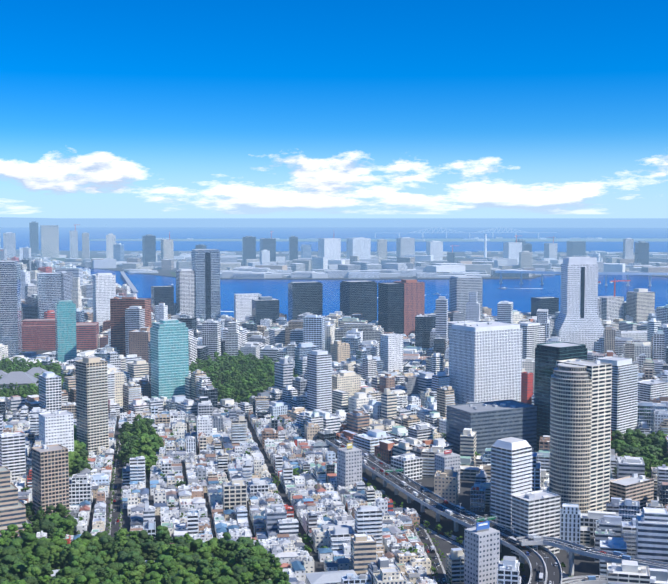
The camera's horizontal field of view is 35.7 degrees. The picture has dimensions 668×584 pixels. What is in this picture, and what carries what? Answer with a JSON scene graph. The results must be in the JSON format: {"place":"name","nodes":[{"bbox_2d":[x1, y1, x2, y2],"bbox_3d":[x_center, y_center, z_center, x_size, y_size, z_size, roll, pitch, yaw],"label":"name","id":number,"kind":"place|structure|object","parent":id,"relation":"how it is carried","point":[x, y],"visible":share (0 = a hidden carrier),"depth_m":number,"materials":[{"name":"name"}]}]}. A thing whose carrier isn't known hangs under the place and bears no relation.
{"place":"outdoors","nodes":[
{"label":"outdoors","id":0,"kind":"place"},
{"bbox_2d":[122,455,155,478],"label":"park ground","id":1,"kind":"structure","parent":0,"point":[147,473],"depth_m":1048.36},
{"bbox_2d":[207,370,266,402],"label":"park ground","id":2,"kind":"structure","parent":0,"point":[224,381],"depth_m":1621.46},
{"bbox_2d":[22,347,616,583],"bbox_3d":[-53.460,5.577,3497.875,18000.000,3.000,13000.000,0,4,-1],"label":"mainland ground","id":3,"kind":"structure","parent":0,"point":[584,565],"depth_m":903.88,"materials":[{"name":"grey asphalt"}]},
{"bbox_2d":[0,367,48,392],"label":"temple halls","id":4,"kind":"object","parent":3,"relation":"on","point":[22,378],"visible":0.48,"depth_m":1523.04,"materials":[{"name":"tile"}]},
{"bbox_2d":[0,247,667,583],"bbox_3d":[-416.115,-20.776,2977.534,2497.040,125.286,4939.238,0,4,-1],"label":"city buildings","id":5,"kind":"structure","parent":3,"relation":"on","point":[396,419],"depth_m":1144.45,"materials":[{"name":"concrete"}]},
{"bbox_2d":[0,249,667,555],"bbox_3d":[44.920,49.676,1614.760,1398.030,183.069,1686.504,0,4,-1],"label":"high-rise buildings","id":6,"kind":"structure","parent":3,"relation":"on","point":[580,409],"depth_m":1310.27,"materials":[{"name":"concrete"}]},
{"bbox_2d":[0,344,667,583],"bbox_3d":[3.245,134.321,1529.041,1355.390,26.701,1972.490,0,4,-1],"label":"park trees","id":7,"kind":"object","parent":3,"relation":"on","point":[85,557],"visible":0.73,"depth_m":771.48,"materials":[{"name":"green plant"}]},
{"bbox_2d":[108,438,667,583],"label":"expressway and roads","id":8,"kind":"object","parent":3,"relation":"on","point":[545,558],"visible":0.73,"depth_m":832.23,"materials":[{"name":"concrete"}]},
{"bbox_2d":[113,440,630,583],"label":"cars","id":9,"kind":"object","parent":8,"relation":"on","point":[535,537],"visible":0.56,"depth_m":826.17,"materials":[{"name":"metal"}]},
{"bbox_2d":[337,443,499,583],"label":"office buildings","id":10,"kind":"structure","parent":3,"relation":"on","point":[481,550],"depth_m":709.87,"materials":[{"name":"white concrete"}]},
{"bbox_2d":[0,218,667,320],"bbox_3d":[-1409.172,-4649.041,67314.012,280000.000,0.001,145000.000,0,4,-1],"label":"sea","id":11,"kind":"structure","parent":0,"point":[493,296],"depth_m":9330.44,"materials":[{"name":"liquid"}]},
{"bbox_2d":[169,284,541,311],"bbox_3d":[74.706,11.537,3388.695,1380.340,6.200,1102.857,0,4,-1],"label":"boats","id":12,"kind":"object","parent":11,"relation":"on","point":[434,294],"visible":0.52,"depth_m":3751.10,"materials":[{"name":"metal"}]},
{"bbox_2d":[120,226,667,292],"bbox_3d":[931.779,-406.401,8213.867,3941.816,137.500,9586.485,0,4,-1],"label":"bay bridges","id":13,"kind":"structure","parent":11,"relation":"on","point":[129,283],"depth_m":4003.61,"materials":[{"name":"metal"}]},
{"bbox_2d":[0,217,667,227],"bbox_3d":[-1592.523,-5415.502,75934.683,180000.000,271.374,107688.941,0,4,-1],"label":"horizon haze","id":14,"kind":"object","parent":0,"point":[474,223],"depth_m":28520.83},
{"bbox_2d":[0,0,667,217],"label":"sky","id":15,"kind":"structure","parent":0,"point":[109,108],"materials":[{"name":"blue"}]},
{"bbox_2d":[16,249,667,279],"bbox_3d":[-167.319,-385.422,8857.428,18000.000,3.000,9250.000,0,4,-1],"label":"reclaimed land","id":16,"kind":"structure","parent":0,"point":[161,272],"depth_m":5959.39,"materials":[{"name":"grey concrete"}]},
{"bbox_2d":[19,257,105,260],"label":"green island","id":17,"kind":"structure","parent":16,"relation":"on","point":[61,259],"depth_m":6383.02,"materials":[{"name":"green plant"}]},
{"bbox_2d":[0,222,667,328],"bbox_3d":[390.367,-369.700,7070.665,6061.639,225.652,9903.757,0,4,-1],"label":"distant buildings","id":18,"kind":"structure","parent":16,"relation":"on","point":[359,261],"depth_m":5227.43,"materials":[{"name":"concrete"}]},
{"bbox_2d":[0,225,630,296],"bbox_3d":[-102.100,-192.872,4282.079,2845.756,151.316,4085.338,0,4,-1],"label":"tower cranes","id":19,"kind":"object","parent":18,"relation":"on","point":[614,281],"visible":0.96,"depth_m":2333.87,"materials":[{"name":"metal"}]},
{"bbox_2d":[89,238,667,241],"bbox_3d":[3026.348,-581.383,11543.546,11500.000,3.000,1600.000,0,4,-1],"label":"island ground","id":20,"kind":"structure","parent":0,"point":[534,240],"depth_m":11161.91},
{"bbox_2d":[645,458,662,477],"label":"park ground","id":21,"kind":"structure","parent":0,"point":[648,471],"depth_m":1056.62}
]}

